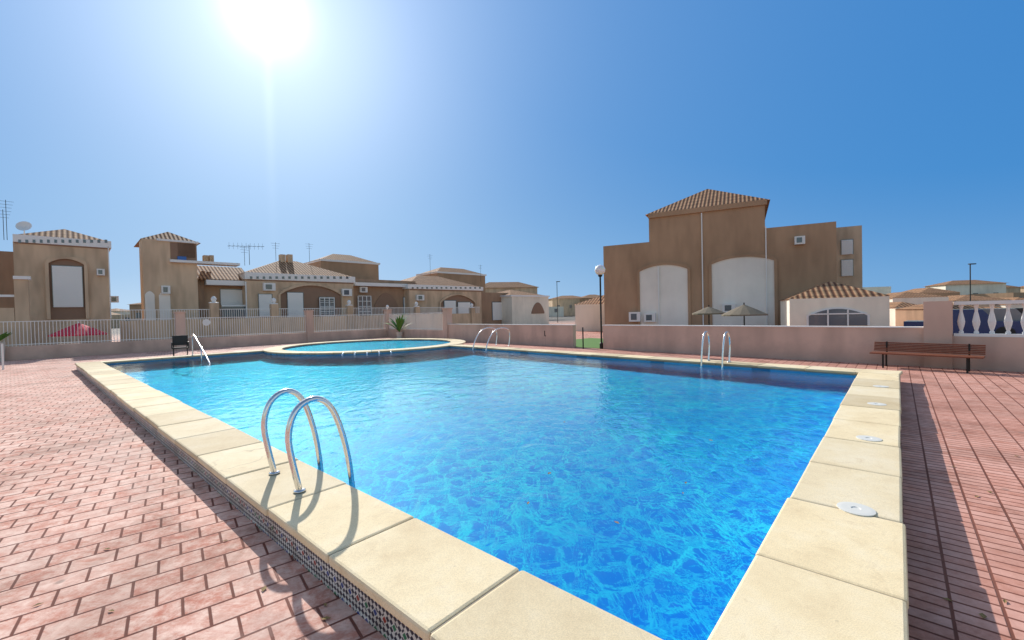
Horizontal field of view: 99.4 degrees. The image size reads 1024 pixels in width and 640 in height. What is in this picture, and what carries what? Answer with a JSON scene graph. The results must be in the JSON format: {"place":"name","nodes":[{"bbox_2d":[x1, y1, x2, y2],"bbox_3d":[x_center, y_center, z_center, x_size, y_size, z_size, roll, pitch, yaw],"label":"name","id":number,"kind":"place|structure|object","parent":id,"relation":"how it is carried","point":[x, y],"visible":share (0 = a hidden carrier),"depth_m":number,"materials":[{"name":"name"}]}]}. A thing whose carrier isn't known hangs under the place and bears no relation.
{"place":"outdoors","nodes":[
{"label":"outdoors","id":0,"kind":"place"},
{"bbox_2d":[285,340,447,352],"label":"kiddie walls","id":1,"kind":"structure","parent":0,"point":[367,341],"depth_m":26.58,"materials":[{"name":"tile"}]},
{"bbox_2d":[283,340,449,351],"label":"small swimming pool","id":2,"kind":"structure","parent":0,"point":[368,345],"depth_m":23.22,"materials":[{"name":"blue liquid"}]},
{"bbox_2d":[0,316,903,639],"bbox_3d":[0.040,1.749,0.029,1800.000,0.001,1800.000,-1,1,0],"label":"ground","id":3,"kind":"structure","parent":0,"point":[90,472],"depth_m":3.45,"materials":[{"name":"pink brick"}]},
{"bbox_2d":[1,344,3,369],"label":"shower post","id":4,"kind":"object","parent":3,"relation":"on","point":[2,353],"visible":1,"depth_m":16.81,"materials":[{"name":"white metal"}]},
{"bbox_2d":[0,342,5,361],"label":"plant pot","id":5,"kind":"object","parent":3,"relation":"on","point":[3,343],"visible":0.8,"depth_m":20.53,"materials":[{"name":"beige ceramic"}]},
{"bbox_2d":[0,332,10,340],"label":"plant leaves","id":6,"kind":"object","parent":5,"relation":"on","point":[3,336],"visible":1,"depth_m":20.52,"materials":[{"name":"green plant"}]},
{"bbox_2d":[48,323,106,336],"bbox_3d":[-24.706,0.531,24.766,2.435,0.698,2.374,-1,1,0],"label":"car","id":7,"kind":"object","parent":3,"relation":"on","point":[77,332],"visible":0.79,"depth_m":24.19,"materials":[{"name":"red"}]},
{"bbox_2d":[171,335,188,355],"bbox_3d":[-14.796,1.231,19.381,0.628,1.074,0.570,-2,1,-37],"label":"chair","id":8,"kind":"object","parent":3,"relation":"on","point":[180,340],"visible":0.87,"depth_m":19.51,"materials":[{"name":"black plastic"}]},
{"bbox_2d":[120,303,480,340],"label":"terrace wall","id":9,"kind":"structure","parent":3,"relation":"on","point":[274,324],"depth_m":33.55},
{"bbox_2d":[121,296,478,320],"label":"terrace railings","id":10,"kind":"object","parent":9,"relation":"on","point":[455,310],"visible":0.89,"depth_m":35.06,"materials":[{"name":"white metal"}]},
{"bbox_2d":[394,332,402,338],"bbox_3d":[-8.556,1.159,33.044,0.600,0.479,0.600,-2,1,-43],"label":"plant pot","id":11,"kind":"object","parent":3,"relation":"on","point":[399,334],"visible":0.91,"depth_m":32.87,"materials":[{"name":"beige ceramic"}]},
{"bbox_2d":[381,315,408,331],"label":"plant leaves","id":12,"kind":"object","parent":11,"relation":"on","point":[399,323],"visible":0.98,"depth_m":32.80,"materials":[{"name":"green plant"}]},
{"bbox_2d":[109,347,856,375],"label":"pool walls","id":13,"kind":"structure","parent":3,"relation":"on","point":[531,352],"depth_m":15.71,"materials":[{"name":"blue tile"}]},
{"bbox_2d":[106,347,855,639],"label":"pool water","id":14,"kind":"structure","parent":13,"relation":"on","point":[474,447],"depth_m":5.14,"materials":[{"name":"blue liquid"}]},
{"bbox_2d":[75,338,908,639],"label":"pool coping","id":15,"kind":"object","parent":13,"relation":"on","point":[423,580],"visible":1,"depth_m":2.80,"materials":[{"name":"beige stone"}]},
{"bbox_2d":[192,327,730,493],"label":"pool handrails","id":16,"kind":"object","parent":15,"relation":"on","point":[305,402],"visible":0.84,"depth_m":4.13,"materials":[{"name":"silver metal"}]},
{"bbox_2d":[139,350,900,635],"bbox_3d":[-3.388,1.376,13.482,23.013,0.018,13.074,0,1,42],"label":"coping grout","id":17,"kind":"object","parent":13,"relation":"on","point":[465,608],"visible":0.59,"depth_m":2.44,"materials":[{"name":"beige"}]},
{"bbox_2d":[837,385,888,516],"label":"skimmer lids","id":18,"kind":"object","parent":13,"relation":"on","point":[857,509],"visible":1,"depth_m":3.23,"materials":[{"name":"white plastic"}]},
{"bbox_2d":[0,251,988,325],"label":"brown house walls","id":19,"kind":"structure","parent":3,"relation":"on","point":[7,279],"depth_m":34.00,"materials":[{"name":"brown paint"}]},
{"bbox_2d":[0,213,869,325],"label":"building trim","id":20,"kind":"structure","parent":19,"relation":"on","point":[67,287],"depth_m":33.74,"materials":[{"name":"white paint"}]},
{"bbox_2d":[0,225,1023,346],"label":"houses","id":21,"kind":"structure","parent":3,"relation":"on","point":[158,268],"depth_m":29.64,"materials":[{"name":"brown paint"}]},
{"bbox_2d":[177,256,185,259],"bbox_3d":[-24.568,-4.522,32.284,0.500,0.355,0.525,0,1,45],"label":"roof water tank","id":22,"kind":"object","parent":21,"relation":"on","point":[181,258],"visible":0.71,"depth_m":32.09,"materials":[{"name":"blue"}]},
{"bbox_2d":[14,242,543,318],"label":"brown arch panels","id":23,"kind":"object","parent":21,"relation":"attached to","point":[312,294],"visible":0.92,"depth_m":37.31,"materials":[{"name":"brown paint"}]},
{"bbox_2d":[18,237,1022,325],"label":"window","id":24,"kind":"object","parent":21,"relation":"in","point":[841,320],"visible":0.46,"depth_m":30.33,"materials":[{"name":"grey glass"}]},
{"bbox_2d":[20,189,1023,314],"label":"tiled roofs","id":25,"kind":"structure","parent":21,"relation":"on","point":[710,197],"depth_m":36.11,"materials":[{"name":"brown tile"}]},
{"bbox_2d":[15,221,31,232],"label":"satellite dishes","id":26,"kind":"object","parent":25,"relation":"on","point":[23,225],"visible":0.9,"depth_m":29.97,"materials":[{"name":"white paint"}]},
{"bbox_2d":[2,200,480,275],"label":"roof antennas","id":27,"kind":"object","parent":25,"relation":"on","point":[243,247],"visible":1,"depth_m":30.08,"materials":[{"name":"grey metal"}]},
{"bbox_2d":[229,245,263,264],"bbox_3d":[-23.113,-5.802,37.835,0.800,1.960,2.802,0,1,45],"label":"tv aerial","id":28,"kind":"object","parent":25,"relation":"on","point":[254,249],"visible":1,"depth_m":38.21,"materials":[{"name":"grey metal"}]},
{"bbox_2d":[5,325,1023,371],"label":"perimeter walls","id":29,"kind":"structure","parent":3,"relation":"on","point":[842,344],"depth_m":16.82,"materials":[{"name":"pink paint"}]},
{"bbox_2d":[3,300,1023,346],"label":"balustrade railings","id":30,"kind":"object","parent":29,"relation":"on","point":[429,324],"visible":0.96,"depth_m":22.34,"materials":[{"name":"white paint"}]},
{"bbox_2d":[173,301,952,368],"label":"wall pillars","id":31,"kind":"structure","parent":3,"relation":"on","point":[938,321],"depth_m":11.79,"materials":[{"name":"pink paint"}]},
{"bbox_2d":[111,283,1022,330],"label":"white house walls","id":32,"kind":"structure","parent":3,"relation":"on","point":[794,312],"depth_m":37.71,"materials":[{"name":"white paint"}]},
{"bbox_2d":[129,199,1023,325],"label":"tan house walls","id":33,"kind":"structure","parent":3,"relation":"on","point":[732,230],"depth_m":30.50,"materials":[{"name":"brown paint"}]},
{"bbox_2d":[96,236,804,321],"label":"air conditioners","id":34,"kind":"object","parent":33,"relation":"attached to","point":[422,299],"visible":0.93,"depth_m":31.98,"materials":[{"name":"white metal"}]},
{"bbox_2d":[145,257,774,325],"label":"pale arch panels","id":35,"kind":"object","parent":33,"relation":"attached to","point":[738,281],"visible":0.88,"depth_m":30.04,"materials":[{"name":"white paint"}]},
{"bbox_2d":[76,362,900,639],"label":"mosaic tile border","id":36,"kind":"object","parent":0,"point":[385,623],"visible":0.11,"depth_m":3.10,"materials":[{"name":"grey tile"}]},
{"bbox_2d":[0,0,1023,309],"label":"sky","id":37,"kind":"structure","parent":0,"point":[517,140],"materials":[{"name":"blue"}]},
{"bbox_2d":[576,338,602,348],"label":"grass","id":38,"kind":"structure","parent":0,"point":[591,342],"depth_m":23.71,"materials":[{"name":"green plant"}]},
{"bbox_3d":[10.036,0.191,22.123,0.060,1.926,0.060,-1,1,0],"label":"thatch parasol pole","id":39,"kind":"object","parent":38,"relation":"on","visible":0},
{"bbox_2d":[692,307,724,314],"bbox_3d":[10.020,-0.479,22.112,1.598,0.386,1.558,-1,1,0],"label":"thatch parasol","id":40,"kind":"object","parent":39,"relation":"on","point":[708,311],"visible":0.94,"depth_m":21.66,"materials":[{"name":"beige wicker"}]},
{"bbox_2d":[462,331,1023,639],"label":"paving","id":41,"kind":"structure","parent":0,"point":[965,550],"depth_m":3.99,"materials":[{"name":"pink brick"}]},
{"bbox_2d":[582,327,583,348],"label":"gate posts","id":42,"kind":"object","parent":41,"relation":"on","point":[582,338],"visible":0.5,"depth_m":20.18,"materials":[{"name":"grey metal"}]},
{"bbox_2d":[598,275,602,348],"bbox_3d":[4.084,-0.374,19.958,0.200,3.400,0.200,-1,1,0],"label":"lamp post","id":43,"kind":"object","parent":41,"relation":"on","point":[601,342],"visible":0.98,"depth_m":19.93,"materials":[{"name":"black metal"}]},
{"bbox_2d":[595,265,604,274],"bbox_3d":[4.040,-2.293,19.927,0.480,0.464,0.480,-1,1,0],"label":"lamp globe","id":44,"kind":"object","parent":43,"relation":"on","point":[599,269],"visible":1,"depth_m":19.77,"materials":[{"name":"white glass"}]},
{"bbox_2d":[556,263,975,322],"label":"street lamps","id":45,"kind":"object","parent":41,"relation":"on","point":[970,264],"visible":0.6,"depth_m":44.95,"materials":[{"name":"grey metal"}]},
{"bbox_2d":[882,341,969,372],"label":"bench legs","id":46,"kind":"object","parent":41,"relation":"on","point":[967,365],"visible":0.68,"depth_m":11.00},
{"bbox_2d":[869,342,985,358],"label":"bench slats","id":47,"kind":"object","parent":46,"relation":"on","point":[882,345],"visible":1,"depth_m":11.47,"materials":[{"name":"brown wood"}]},
{"bbox_2d":[904,309,1022,333],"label":"parked car","id":48,"kind":"object","parent":41,"relation":"on","point":[984,328],"visible":0.3,"depth_m":20.25,"materials":[{"name":"blue paint"}]},
{"bbox_2d":[995,326,1015,333],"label":"parked car wheels","id":49,"kind":"object","parent":48,"relation":"attached to","point":[1001,330],"visible":0.14,"depth_m":19.48,"materials":[{"name":"black rubber"}]},
{"bbox_2d":[983,308,1021,320],"bbox_3d":[23.410,0.037,21.012,1.750,1.180,4.200,-2,1,-43],"label":"parked car","id":50,"kind":"object","parent":41,"relation":"on","point":[1000,313],"visible":0.19,"depth_m":20.30,"materials":[{"name":"grey paint"}]},
{"bbox_3d":[10.960,0.171,20.499,0.060,1.977,0.060,-1,1,0],"label":"thatch parasol pole","id":51,"kind":"object","parent":41,"relation":"on","visible":0},
{"bbox_2d":[721,305,767,315],"bbox_3d":[10.946,-0.461,20.488,1.942,0.513,1.893,-1,1,0],"label":"thatch parasol","id":52,"kind":"object","parent":51,"relation":"on","point":[743,310],"visible":1,"depth_m":19.96,"materials":[{"name":"beige wicker"}]}
]}

